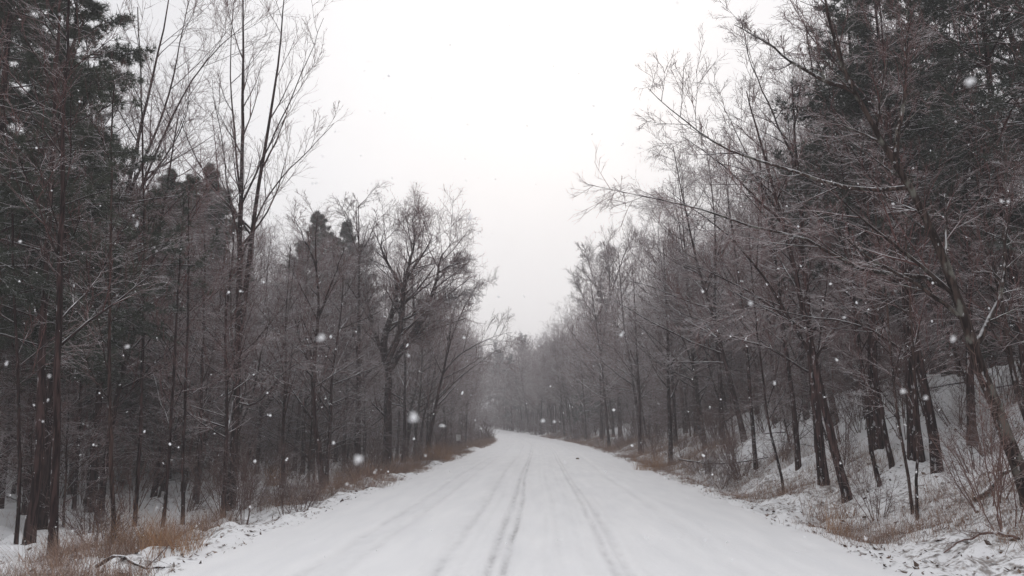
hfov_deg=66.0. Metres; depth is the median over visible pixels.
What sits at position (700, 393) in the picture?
sapling
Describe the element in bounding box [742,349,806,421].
bare shrub
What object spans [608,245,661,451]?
slim tree
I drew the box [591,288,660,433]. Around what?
bare tree
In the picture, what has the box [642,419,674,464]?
bare shrub
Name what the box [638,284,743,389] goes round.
bare tree
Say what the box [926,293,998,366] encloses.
bare shrub
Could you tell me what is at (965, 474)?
bare shrub
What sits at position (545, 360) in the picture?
bare tree
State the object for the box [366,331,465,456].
bare tree
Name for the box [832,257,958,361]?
sapling
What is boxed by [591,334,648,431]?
bare tree
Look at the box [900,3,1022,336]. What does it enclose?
bare tree
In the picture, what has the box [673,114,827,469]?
slim tree
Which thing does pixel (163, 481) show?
sapling
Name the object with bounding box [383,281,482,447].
bare tree
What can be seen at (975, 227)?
bare tree
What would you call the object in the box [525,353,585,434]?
bare tree
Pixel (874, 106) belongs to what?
bare tree
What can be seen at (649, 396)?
sapling
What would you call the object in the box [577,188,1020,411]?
distant wood
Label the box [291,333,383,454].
sapling
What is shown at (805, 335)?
sapling
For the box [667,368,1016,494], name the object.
forest weeds
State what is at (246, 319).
bare tree
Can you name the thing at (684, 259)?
bare tree
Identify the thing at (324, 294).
bare tree
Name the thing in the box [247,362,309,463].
sapling
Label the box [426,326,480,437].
bare tree
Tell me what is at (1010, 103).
bare tree
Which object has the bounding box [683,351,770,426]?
sapling
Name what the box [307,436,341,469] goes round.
bare shrub
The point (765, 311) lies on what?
bare tree
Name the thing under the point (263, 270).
bare tree
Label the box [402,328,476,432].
bare tree
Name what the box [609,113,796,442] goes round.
bare tree
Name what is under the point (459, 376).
bare tree
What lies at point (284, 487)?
bare shrub
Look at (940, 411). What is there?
bare shrub
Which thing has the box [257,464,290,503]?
bare shrub
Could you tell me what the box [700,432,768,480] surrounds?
bare shrub
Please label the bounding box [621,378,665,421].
sapling
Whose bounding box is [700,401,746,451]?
bare shrub
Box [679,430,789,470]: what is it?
fallen branch
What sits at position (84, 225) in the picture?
tilted tree
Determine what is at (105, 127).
pine tree
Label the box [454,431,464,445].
bare shrub
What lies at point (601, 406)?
bare tree
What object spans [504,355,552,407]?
bare tree
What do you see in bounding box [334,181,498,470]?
oak tree
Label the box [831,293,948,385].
bare shrub
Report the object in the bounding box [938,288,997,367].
bare shrub
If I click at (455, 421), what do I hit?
sapling
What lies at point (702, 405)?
bare shrub
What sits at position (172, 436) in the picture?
bare shrub
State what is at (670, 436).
slim tree
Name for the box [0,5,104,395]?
pine tree
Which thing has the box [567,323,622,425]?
bare tree
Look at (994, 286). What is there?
tree
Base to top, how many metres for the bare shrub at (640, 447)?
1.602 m
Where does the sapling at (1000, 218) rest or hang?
on the ground at (980, 564)
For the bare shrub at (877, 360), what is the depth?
24.89 m
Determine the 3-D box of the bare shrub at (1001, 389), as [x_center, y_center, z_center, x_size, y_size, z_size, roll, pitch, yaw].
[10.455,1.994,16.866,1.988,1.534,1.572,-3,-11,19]
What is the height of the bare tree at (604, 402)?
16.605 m
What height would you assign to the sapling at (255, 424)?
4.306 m
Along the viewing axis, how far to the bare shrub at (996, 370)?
18.22 m
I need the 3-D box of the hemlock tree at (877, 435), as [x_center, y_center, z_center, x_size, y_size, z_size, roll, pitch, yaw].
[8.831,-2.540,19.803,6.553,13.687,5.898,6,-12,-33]
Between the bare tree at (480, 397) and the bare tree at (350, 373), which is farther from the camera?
the bare tree at (480, 397)
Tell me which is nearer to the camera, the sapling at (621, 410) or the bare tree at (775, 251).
the bare tree at (775, 251)
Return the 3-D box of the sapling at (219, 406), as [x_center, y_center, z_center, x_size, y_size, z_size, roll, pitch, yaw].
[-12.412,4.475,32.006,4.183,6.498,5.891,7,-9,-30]
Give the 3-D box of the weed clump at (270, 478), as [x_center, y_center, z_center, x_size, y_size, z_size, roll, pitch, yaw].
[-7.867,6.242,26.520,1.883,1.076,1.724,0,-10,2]
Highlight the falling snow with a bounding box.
[0,1,1021,561]
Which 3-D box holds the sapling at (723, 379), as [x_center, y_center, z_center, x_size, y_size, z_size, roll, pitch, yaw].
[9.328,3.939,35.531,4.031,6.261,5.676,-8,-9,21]
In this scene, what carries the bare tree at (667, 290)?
on the ground at (980, 564)
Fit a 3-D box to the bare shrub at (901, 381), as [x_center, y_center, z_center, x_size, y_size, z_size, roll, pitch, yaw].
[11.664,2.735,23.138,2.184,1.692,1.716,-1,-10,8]
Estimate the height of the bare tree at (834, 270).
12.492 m
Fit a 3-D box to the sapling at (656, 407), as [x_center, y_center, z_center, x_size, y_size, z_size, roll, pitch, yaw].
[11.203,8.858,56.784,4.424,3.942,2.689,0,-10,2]
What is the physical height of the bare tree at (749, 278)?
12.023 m
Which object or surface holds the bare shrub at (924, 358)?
on the ground at (980, 564)
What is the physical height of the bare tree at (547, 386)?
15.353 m
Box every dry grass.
[0,431,499,575]
[541,425,1023,554]
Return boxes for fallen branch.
[94,546,167,568]
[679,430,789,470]
[939,522,1019,552]
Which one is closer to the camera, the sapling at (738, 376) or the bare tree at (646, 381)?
the sapling at (738, 376)
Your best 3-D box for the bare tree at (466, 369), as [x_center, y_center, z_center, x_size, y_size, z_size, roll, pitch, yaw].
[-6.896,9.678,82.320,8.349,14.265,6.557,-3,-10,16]
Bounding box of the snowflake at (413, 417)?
[409,412,417,420]
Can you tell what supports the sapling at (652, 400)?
on the ground at (980, 564)
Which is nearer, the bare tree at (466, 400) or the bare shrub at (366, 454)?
the bare shrub at (366, 454)
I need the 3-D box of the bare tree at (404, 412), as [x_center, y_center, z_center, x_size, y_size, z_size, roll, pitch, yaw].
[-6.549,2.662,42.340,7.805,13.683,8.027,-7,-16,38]
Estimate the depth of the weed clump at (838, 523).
12.40 m
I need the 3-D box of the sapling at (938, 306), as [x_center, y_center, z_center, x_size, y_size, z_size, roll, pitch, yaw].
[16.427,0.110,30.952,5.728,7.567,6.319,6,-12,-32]
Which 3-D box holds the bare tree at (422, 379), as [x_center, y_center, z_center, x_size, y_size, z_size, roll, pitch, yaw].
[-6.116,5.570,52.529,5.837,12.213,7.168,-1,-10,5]
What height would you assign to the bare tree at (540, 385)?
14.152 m
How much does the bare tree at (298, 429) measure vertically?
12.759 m
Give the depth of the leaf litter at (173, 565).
13.42 m
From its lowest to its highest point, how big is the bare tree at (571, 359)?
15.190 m
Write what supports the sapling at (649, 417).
on the ground at (980, 564)
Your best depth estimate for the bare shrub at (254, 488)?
20.08 m
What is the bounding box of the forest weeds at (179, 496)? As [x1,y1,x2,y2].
[3,452,411,548]
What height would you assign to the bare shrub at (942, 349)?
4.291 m
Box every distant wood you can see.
[395,332,657,443]
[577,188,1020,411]
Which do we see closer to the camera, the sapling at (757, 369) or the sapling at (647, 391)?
the sapling at (757, 369)
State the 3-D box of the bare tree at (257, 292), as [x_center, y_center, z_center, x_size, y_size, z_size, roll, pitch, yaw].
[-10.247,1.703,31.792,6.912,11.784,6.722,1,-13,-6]
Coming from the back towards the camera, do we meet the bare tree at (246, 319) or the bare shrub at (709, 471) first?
the bare tree at (246, 319)
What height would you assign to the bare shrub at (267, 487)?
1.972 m
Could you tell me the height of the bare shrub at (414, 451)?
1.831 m
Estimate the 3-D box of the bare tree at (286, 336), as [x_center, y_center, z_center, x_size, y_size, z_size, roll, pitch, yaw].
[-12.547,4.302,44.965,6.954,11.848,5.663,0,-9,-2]
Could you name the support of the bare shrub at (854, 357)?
on the ground at (980, 564)
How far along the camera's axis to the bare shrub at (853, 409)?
22.41 m
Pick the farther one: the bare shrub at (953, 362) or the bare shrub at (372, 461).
the bare shrub at (372, 461)
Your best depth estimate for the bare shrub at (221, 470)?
25.49 m
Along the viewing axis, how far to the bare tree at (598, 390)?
86.91 m
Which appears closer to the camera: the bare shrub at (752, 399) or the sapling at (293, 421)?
the bare shrub at (752, 399)
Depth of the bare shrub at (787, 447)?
23.13 m
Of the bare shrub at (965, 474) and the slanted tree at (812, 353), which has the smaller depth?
the bare shrub at (965, 474)
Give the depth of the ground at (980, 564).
15.97 m
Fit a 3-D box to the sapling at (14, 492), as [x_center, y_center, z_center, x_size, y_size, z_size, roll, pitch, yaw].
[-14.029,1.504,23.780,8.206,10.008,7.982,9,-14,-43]
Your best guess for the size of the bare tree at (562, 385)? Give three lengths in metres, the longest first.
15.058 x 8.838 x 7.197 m
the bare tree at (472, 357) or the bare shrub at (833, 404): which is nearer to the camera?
the bare shrub at (833, 404)
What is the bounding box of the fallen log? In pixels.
[972,469,1010,500]
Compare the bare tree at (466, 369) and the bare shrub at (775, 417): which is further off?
the bare tree at (466, 369)
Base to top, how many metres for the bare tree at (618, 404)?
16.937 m
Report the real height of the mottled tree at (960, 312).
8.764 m
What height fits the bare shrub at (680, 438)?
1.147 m
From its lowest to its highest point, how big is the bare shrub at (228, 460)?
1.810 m
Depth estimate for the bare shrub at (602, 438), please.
67.21 m
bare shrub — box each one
[0,371,124,495]
[1,433,33,483]
[23,390,109,498]
[42,479,128,533]
[49,490,142,546]
[59,429,126,505]
[60,427,120,481]
[107,424,189,511]
[141,374,223,479]
[150,466,227,511]
[155,421,219,491]
[163,419,272,499]
[182,435,263,520]
[197,412,258,475]
[201,418,267,524]
[203,435,263,479]
[203,449,242,488]
[203,463,270,510]
[210,401,276,450]
[220,447,277,505]
[238,422,290,500]
[240,434,288,472]
[242,430,276,459]
[253,470,303,505]
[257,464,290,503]
[258,421,333,515]
[261,440,308,476]
[274,476,327,512]
[277,445,330,480]
[280,430,309,463]
[280,473,322,501]
[281,447,334,504]
[287,422,337,458]
[288,413,353,463]
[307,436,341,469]
[329,454,364,475]
[333,438,376,464]
[334,448,382,479]
[349,454,382,470]
[359,434,410,472]
[393,434,421,461]
[400,436,429,464]
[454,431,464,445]
[595,431,610,444]
[598,426,614,441]
[599,413,632,442]
[613,435,631,449]
[616,422,641,443]
[618,411,635,447]
[631,433,650,450]
[635,421,649,450]
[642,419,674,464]
[642,420,662,447]
[642,426,661,444]
[645,405,691,433]
[654,414,684,435]
[657,441,690,463]
[671,387,725,436]
[673,431,697,449]
[676,392,708,432]
[679,391,733,446]
[680,383,718,419]
[680,404,711,430]
[682,447,722,476]
[684,402,733,454]
[684,428,715,447]
[699,459,741,488]
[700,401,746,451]
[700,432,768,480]
[701,450,728,473]
[703,377,727,426]
[704,412,737,439]
[714,397,766,465]
[714,428,754,477]
[715,358,798,432]
[716,403,750,456]
[730,361,798,419]
[732,375,782,432]
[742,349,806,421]
[755,428,794,461]
[763,396,798,423]
[765,376,830,449]
[771,380,826,438]
[803,388,863,463]
[804,329,890,443]
[819,337,942,439]
[822,367,865,433]
[825,434,908,520]
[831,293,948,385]
[831,327,880,381]
[831,356,889,421]
[831,362,865,397]
[836,329,895,385]
[838,318,899,404]
[867,359,949,403]
[878,333,957,417]
[879,323,935,374]
[915,377,1023,513]
[918,363,989,426]
[920,300,975,373]
[922,296,1022,399]
[925,291,998,361]
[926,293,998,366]
[929,331,1023,536]
[934,339,1007,374]
[934,375,1016,472]
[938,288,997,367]
[943,394,1023,456]
[948,344,1022,409]
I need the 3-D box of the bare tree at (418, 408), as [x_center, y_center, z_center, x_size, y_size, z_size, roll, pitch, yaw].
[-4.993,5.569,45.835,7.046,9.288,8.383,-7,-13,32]
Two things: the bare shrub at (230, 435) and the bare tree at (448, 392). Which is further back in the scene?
the bare tree at (448, 392)
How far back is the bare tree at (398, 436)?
47.64 m
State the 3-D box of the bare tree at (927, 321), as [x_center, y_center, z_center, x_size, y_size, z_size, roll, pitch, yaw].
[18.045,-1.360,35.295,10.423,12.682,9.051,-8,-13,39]
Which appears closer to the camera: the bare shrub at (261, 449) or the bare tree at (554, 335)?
the bare shrub at (261, 449)
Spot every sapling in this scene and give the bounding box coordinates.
[0,259,192,486]
[0,295,165,526]
[0,303,47,485]
[0,305,129,495]
[0,313,65,463]
[0,336,146,483]
[0,339,116,507]
[0,372,122,466]
[1,221,214,493]
[2,387,89,492]
[3,255,258,490]
[61,389,149,482]
[85,311,247,500]
[99,290,265,496]
[113,278,303,491]
[185,325,256,457]
[191,267,423,482]
[192,374,304,481]
[214,293,399,478]
[220,389,291,444]
[222,376,290,459]
[229,375,291,464]
[240,334,372,461]
[242,324,283,459]
[247,327,369,452]
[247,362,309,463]
[262,371,338,463]
[268,331,370,472]
[285,318,421,455]
[290,302,422,463]
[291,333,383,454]
[295,325,422,460]
[320,345,412,440]
[326,310,442,457]
[332,361,401,453]
[350,401,411,456]
[367,395,402,460]
[372,370,422,444]
[394,382,443,445]
[397,401,440,448]
[401,354,470,434]
[406,393,458,443]
[411,393,478,442]
[413,389,476,443]
[428,378,478,441]
[436,383,481,436]
[579,388,615,434]
[581,364,632,427]
[587,329,660,417]
[605,392,636,432]
[611,375,651,436]
[612,389,634,432]
[613,363,657,425]
[619,315,689,409]
[619,376,676,438]
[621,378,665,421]
[622,364,691,425]
[627,349,688,419]
[629,349,703,436]
[629,357,677,427]
[629,362,676,422]
[637,385,690,429]
[639,316,718,418]
[641,362,700,437]
[645,303,745,436]
[647,274,769,442]
[659,306,780,412]
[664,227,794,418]
[673,314,762,436]
[677,336,736,406]
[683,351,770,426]
[686,247,863,440]
[686,347,744,418]
[691,341,780,391]
[698,255,844,444]
[714,340,763,408]
[723,328,798,387]
[731,316,853,456]
[751,322,798,394]
[753,324,865,461]
[761,242,840,356]
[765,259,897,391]
[771,295,896,383]
[788,244,956,426]
[789,245,973,359]
[792,89,1021,367]
[808,212,965,413]
[811,131,1016,404]
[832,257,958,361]
[834,259,939,372]
[846,161,1009,376]
[852,257,929,372]
[857,274,953,415]
[868,166,1023,368]
[888,163,1023,403]
[891,191,1014,371]
[893,228,1015,371]
[896,244,977,352]
[896,290,976,369]
[919,117,1023,324]
[920,294,972,372]
[946,181,1023,313]
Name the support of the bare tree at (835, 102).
on the ground at (980, 564)
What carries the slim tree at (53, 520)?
on the ground at (980, 564)
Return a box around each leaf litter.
[1,452,470,574]
[611,397,1023,575]
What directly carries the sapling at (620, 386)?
on the ground at (980, 564)
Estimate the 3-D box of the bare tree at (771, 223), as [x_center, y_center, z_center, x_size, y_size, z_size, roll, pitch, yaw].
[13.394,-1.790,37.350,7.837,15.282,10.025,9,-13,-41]
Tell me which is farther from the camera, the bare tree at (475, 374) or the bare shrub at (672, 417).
the bare tree at (475, 374)
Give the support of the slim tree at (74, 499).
on the ground at (980, 564)
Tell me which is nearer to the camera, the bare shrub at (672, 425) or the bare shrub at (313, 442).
the bare shrub at (313, 442)
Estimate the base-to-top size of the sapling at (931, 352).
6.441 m
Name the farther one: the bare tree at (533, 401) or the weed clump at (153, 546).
the bare tree at (533, 401)
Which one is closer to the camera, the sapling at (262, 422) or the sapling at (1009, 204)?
the sapling at (1009, 204)
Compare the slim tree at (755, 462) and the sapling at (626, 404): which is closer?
the slim tree at (755, 462)
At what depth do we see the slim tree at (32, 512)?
14.28 m
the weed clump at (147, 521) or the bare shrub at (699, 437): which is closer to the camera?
the weed clump at (147, 521)
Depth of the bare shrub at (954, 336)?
26.59 m
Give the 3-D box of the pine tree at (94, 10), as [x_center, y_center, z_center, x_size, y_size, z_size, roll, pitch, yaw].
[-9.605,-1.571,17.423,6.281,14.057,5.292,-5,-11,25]
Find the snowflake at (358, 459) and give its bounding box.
[355,456,362,463]
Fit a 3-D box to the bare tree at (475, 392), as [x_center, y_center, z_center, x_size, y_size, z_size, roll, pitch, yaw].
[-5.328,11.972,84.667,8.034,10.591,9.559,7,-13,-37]
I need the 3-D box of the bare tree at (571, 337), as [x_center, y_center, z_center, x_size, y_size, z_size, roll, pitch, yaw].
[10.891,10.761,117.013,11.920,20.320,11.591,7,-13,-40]
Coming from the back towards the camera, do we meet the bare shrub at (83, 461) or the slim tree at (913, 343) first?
the bare shrub at (83, 461)
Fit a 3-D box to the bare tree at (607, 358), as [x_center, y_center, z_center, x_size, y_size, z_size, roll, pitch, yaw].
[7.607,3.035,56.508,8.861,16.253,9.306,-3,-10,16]
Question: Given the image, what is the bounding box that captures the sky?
[1,0,1023,384]
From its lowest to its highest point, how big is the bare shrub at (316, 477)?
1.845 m
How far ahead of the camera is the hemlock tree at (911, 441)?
17.51 m
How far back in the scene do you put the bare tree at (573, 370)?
101.08 m
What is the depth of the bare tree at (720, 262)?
51.09 m
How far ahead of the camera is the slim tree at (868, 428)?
16.57 m
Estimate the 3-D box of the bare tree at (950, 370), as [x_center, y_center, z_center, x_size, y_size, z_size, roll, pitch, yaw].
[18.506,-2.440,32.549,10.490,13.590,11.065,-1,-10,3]
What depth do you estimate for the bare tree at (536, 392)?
129.28 m
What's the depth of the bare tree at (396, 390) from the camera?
59.70 m
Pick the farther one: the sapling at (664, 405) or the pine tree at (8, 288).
the sapling at (664, 405)
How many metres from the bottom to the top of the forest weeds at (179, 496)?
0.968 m
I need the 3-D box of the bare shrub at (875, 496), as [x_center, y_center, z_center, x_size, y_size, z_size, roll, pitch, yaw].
[6.232,3.291,13.692,1.314,1.610,1.365,6,-12,-31]
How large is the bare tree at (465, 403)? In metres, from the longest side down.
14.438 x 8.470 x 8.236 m
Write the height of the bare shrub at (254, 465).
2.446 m
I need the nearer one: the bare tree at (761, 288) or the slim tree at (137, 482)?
the slim tree at (137, 482)
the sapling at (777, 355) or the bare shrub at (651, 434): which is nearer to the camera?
the sapling at (777, 355)
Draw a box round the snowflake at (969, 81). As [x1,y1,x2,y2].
[966,78,974,85]
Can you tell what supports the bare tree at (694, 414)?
on the ground at (980, 564)
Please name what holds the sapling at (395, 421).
on the ground at (980, 564)
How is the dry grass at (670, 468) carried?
on the ground at (980, 564)
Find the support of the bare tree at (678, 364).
on the ground at (980, 564)
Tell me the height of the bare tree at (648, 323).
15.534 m
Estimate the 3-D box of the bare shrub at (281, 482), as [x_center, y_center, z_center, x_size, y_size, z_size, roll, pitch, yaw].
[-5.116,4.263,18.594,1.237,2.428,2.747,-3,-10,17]
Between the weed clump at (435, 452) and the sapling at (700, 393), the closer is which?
the weed clump at (435, 452)
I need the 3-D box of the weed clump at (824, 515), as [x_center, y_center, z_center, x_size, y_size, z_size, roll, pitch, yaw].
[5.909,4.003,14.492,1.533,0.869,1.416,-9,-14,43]
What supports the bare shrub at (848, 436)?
on the ground at (980, 564)
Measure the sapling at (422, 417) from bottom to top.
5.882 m
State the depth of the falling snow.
5.51 m
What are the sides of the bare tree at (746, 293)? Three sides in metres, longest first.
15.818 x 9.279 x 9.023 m
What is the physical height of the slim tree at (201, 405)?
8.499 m
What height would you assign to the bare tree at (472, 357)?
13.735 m
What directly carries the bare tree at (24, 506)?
on the ground at (980, 564)
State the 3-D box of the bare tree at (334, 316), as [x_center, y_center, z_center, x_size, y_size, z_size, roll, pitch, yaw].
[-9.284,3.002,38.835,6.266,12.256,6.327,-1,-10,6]
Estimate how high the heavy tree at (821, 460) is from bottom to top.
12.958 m
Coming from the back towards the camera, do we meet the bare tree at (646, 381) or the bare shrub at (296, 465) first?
the bare tree at (646, 381)
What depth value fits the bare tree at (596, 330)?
95.14 m
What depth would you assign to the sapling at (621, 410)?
78.96 m
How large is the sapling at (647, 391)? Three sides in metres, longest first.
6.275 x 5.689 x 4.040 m
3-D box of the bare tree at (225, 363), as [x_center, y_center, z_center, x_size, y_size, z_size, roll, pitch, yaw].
[-7.099,1.656,19.742,4.052,8.581,4.889,-3,-10,14]
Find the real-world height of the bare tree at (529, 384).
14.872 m
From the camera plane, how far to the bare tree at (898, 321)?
25.58 m
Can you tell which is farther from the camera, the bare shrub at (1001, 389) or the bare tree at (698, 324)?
the bare tree at (698, 324)
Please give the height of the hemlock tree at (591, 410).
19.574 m
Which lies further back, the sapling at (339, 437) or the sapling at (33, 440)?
the sapling at (339, 437)
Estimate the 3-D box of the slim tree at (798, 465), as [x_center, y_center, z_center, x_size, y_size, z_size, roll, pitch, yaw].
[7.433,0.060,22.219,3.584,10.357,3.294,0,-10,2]
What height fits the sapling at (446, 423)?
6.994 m
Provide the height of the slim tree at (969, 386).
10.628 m
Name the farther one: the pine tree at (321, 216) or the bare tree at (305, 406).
the pine tree at (321, 216)
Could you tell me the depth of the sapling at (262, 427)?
37.02 m
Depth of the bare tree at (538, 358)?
139.67 m
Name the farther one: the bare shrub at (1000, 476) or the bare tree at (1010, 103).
the bare tree at (1010, 103)
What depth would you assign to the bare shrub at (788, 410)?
26.00 m
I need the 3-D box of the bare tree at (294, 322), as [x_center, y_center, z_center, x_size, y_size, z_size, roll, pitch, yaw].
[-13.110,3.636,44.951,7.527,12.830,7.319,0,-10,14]
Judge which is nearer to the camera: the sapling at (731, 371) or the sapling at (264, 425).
the sapling at (264, 425)
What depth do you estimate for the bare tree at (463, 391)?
77.22 m
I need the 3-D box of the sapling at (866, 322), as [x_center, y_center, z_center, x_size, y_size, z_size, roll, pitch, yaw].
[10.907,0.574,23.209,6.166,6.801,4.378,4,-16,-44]
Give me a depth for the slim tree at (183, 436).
18.37 m
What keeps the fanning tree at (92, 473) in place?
on the ground at (980, 564)
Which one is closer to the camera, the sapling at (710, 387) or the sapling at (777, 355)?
the sapling at (777, 355)
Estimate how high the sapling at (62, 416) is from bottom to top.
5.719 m
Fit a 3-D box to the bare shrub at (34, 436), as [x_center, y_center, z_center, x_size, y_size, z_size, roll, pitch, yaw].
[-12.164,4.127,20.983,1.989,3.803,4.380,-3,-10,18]
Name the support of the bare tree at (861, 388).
on the ground at (980, 564)
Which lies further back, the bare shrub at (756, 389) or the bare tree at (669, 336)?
the bare tree at (669, 336)
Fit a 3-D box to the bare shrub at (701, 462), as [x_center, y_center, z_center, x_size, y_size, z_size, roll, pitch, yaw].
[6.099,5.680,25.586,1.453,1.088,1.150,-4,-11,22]
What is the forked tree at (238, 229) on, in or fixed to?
on the ground at (980, 564)
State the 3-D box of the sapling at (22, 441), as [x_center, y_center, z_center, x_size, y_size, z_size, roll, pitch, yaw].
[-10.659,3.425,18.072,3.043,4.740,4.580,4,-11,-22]
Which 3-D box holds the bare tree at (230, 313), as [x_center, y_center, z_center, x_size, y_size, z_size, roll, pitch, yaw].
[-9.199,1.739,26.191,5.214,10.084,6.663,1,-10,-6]
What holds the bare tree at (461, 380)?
on the ground at (980, 564)
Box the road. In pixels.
[160,428,912,575]
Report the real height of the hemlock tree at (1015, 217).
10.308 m
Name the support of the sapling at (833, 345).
on the ground at (980, 564)
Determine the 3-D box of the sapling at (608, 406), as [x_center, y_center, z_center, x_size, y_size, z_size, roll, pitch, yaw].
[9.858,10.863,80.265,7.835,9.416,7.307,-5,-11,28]
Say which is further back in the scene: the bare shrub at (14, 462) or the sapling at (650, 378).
the sapling at (650, 378)
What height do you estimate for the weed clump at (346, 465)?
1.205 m
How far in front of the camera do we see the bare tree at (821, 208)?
35.36 m
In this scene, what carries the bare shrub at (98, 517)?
on the ground at (980, 564)
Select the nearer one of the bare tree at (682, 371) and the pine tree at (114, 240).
the pine tree at (114, 240)
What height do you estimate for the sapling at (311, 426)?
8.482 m
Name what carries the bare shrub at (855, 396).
on the ground at (980, 564)
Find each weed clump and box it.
[88,500,192,554]
[130,513,215,560]
[181,502,241,527]
[259,461,296,487]
[332,454,366,474]
[409,441,457,460]
[624,445,670,471]
[794,481,868,524]
[812,503,865,538]
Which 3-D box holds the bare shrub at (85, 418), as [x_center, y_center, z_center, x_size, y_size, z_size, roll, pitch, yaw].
[-13.065,4.513,23.185,4.444,3.939,1.920,-8,-13,37]
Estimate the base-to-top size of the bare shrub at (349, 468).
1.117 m
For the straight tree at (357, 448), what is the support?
on the ground at (980, 564)
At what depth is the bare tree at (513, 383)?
145.59 m
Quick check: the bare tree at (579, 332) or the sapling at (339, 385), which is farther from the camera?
the bare tree at (579, 332)
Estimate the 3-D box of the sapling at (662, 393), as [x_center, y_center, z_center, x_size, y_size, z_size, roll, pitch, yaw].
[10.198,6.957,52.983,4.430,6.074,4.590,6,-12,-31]
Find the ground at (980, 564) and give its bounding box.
[0,361,1023,575]
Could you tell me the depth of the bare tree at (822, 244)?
36.78 m
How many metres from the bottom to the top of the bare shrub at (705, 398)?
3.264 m
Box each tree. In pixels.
[0,0,151,373]
[0,0,174,544]
[0,0,207,558]
[0,0,222,529]
[0,1,174,457]
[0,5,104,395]
[0,13,120,408]
[0,14,216,514]
[0,19,123,544]
[0,40,165,508]
[0,98,136,486]
[0,121,180,494]
[0,193,138,413]
[11,29,292,523]
[12,44,210,544]
[26,0,303,512]
[30,91,221,510]
[43,0,235,526]
[61,189,206,485]
[66,168,222,473]
[70,110,154,499]
[71,184,138,440]
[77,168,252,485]
[90,186,274,497]
[106,160,258,527]
[115,185,335,516]
[122,238,246,478]
[130,162,279,472]
[136,186,312,486]
[137,230,344,497]
[143,142,255,523]
[150,0,352,511]
[168,211,261,503]
[180,173,227,449]
[183,190,334,415]
[191,205,262,465]
[193,208,343,473]
[196,213,354,487]
[206,215,284,468]
[216,195,397,474]
[218,206,294,460]
[225,185,310,382]
[240,240,331,479]
[242,213,418,483]
[245,232,337,454]
[247,232,279,406]
[248,251,352,449]
[257,191,392,488]
[259,202,387,469]
[259,268,340,451]
[260,209,372,423]
[264,272,379,409]
[265,208,383,465]
[267,226,387,469]
[272,246,420,467]
[274,216,442,475]
[275,284,366,437]
[295,340,414,416]
[308,234,406,461]
[319,219,400,443]
[320,179,393,469]
[320,223,473,462]
[320,291,414,459]
[323,271,383,458]
[327,289,394,405]
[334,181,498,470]
[334,241,464,456]
[349,262,446,460]
[354,253,421,406]
[365,300,444,454]
[365,321,493,456]
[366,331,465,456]
[373,293,439,450]
[376,292,434,453]
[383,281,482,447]
[392,282,463,440]
[392,285,464,439]
[393,283,479,457]
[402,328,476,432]
[406,318,479,446]
[410,340,481,445]
[413,337,480,447]
[420,316,475,440]
[425,259,534,458]
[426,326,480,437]
[438,329,481,441]
[439,325,480,439]
[440,326,492,442]
[441,345,491,435]
[441,367,500,421]
[445,326,496,426]
[447,326,492,433]
[448,360,496,434]
[450,338,489,440]
[453,316,501,431]
[454,334,493,440]
[455,300,509,437]
[487,347,537,429]
[495,349,523,429]
[502,368,530,415]
[504,347,560,429]
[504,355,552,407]
[509,354,536,419]
[514,367,552,422]
[517,333,559,432]
[520,332,557,411]
[520,339,585,431]
[521,342,571,423]
[522,348,546,427]
[522,362,560,409]
[523,348,548,418]
[525,339,573,423]
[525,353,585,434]
[526,307,579,426]
[526,325,584,436]
[527,347,559,420]
[527,369,545,418]
[529,319,575,416]
[531,315,572,422]
[535,330,572,428]
[535,344,569,432]
[538,382,563,413]
[539,261,633,446]
[539,295,597,426]
[541,296,587,414]
[545,313,633,435]
[546,312,603,438]
[546,319,596,392]
[552,288,635,417]
[555,299,599,423]
[556,224,660,437]
[556,294,611,405]
[557,242,650,432]
[558,343,582,415]
[562,279,635,427]
[562,343,604,427]
[565,215,661,436]
[565,263,643,441]
[565,264,648,436]
[565,314,608,424]
[566,0,1023,506]
[566,290,616,430]
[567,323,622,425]
[573,114,784,442]
[574,320,623,433]
[580,289,664,400]
[590,285,661,436]
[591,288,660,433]
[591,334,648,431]
[598,248,745,449]
[599,264,724,432]
[600,152,765,438]
[603,217,679,427]
[607,208,734,405]
[607,317,662,434]
[608,212,701,462]
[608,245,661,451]
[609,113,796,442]
[609,189,730,443]
[609,266,684,416]
[610,223,787,435]
[620,230,731,419]
[620,248,691,425]
[622,134,786,442]
[625,315,688,433]
[626,279,693,426]
[628,48,884,502]
[638,267,720,391]
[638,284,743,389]
[641,263,733,428]
[642,253,776,418]
[656,228,740,404]
[657,0,876,485]
[672,192,774,417]
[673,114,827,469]
[674,0,1011,473]
[681,159,976,425]
[689,201,776,398]
[691,225,786,399]
[695,92,859,376]
[695,168,794,414]
[695,197,766,406]
[696,187,786,412]
[700,145,818,422]
[702,206,807,489]
[703,181,794,387]
[705,59,875,420]
[705,102,843,398]
[710,124,844,469]
[712,179,850,409]
[721,72,896,390]
[722,150,846,371]
[724,123,850,408]
[728,3,1009,368]
[734,0,988,452]
[736,0,1023,366]
[739,127,960,377]
[743,4,1023,390]
[747,12,1011,419]
[748,129,989,329]
[757,0,1021,165]
[759,108,921,486]
[763,0,1023,462]
[772,130,857,384]
[780,251,851,387]
[782,0,1023,190]
[784,97,933,468]
[784,162,993,376]
[790,169,956,514]
[818,168,971,371]
[825,143,976,519]
[843,0,1023,357]
[850,0,1023,396]
[854,69,1017,374]
[868,0,1023,445]
[891,75,1023,419]
[893,1,1021,261]
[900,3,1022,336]
[924,131,1023,334]
[937,5,1023,364]
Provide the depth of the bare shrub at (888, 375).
18.71 m
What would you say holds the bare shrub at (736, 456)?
on the ground at (980, 564)
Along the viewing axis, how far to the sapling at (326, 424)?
33.16 m
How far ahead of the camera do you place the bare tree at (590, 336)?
80.40 m

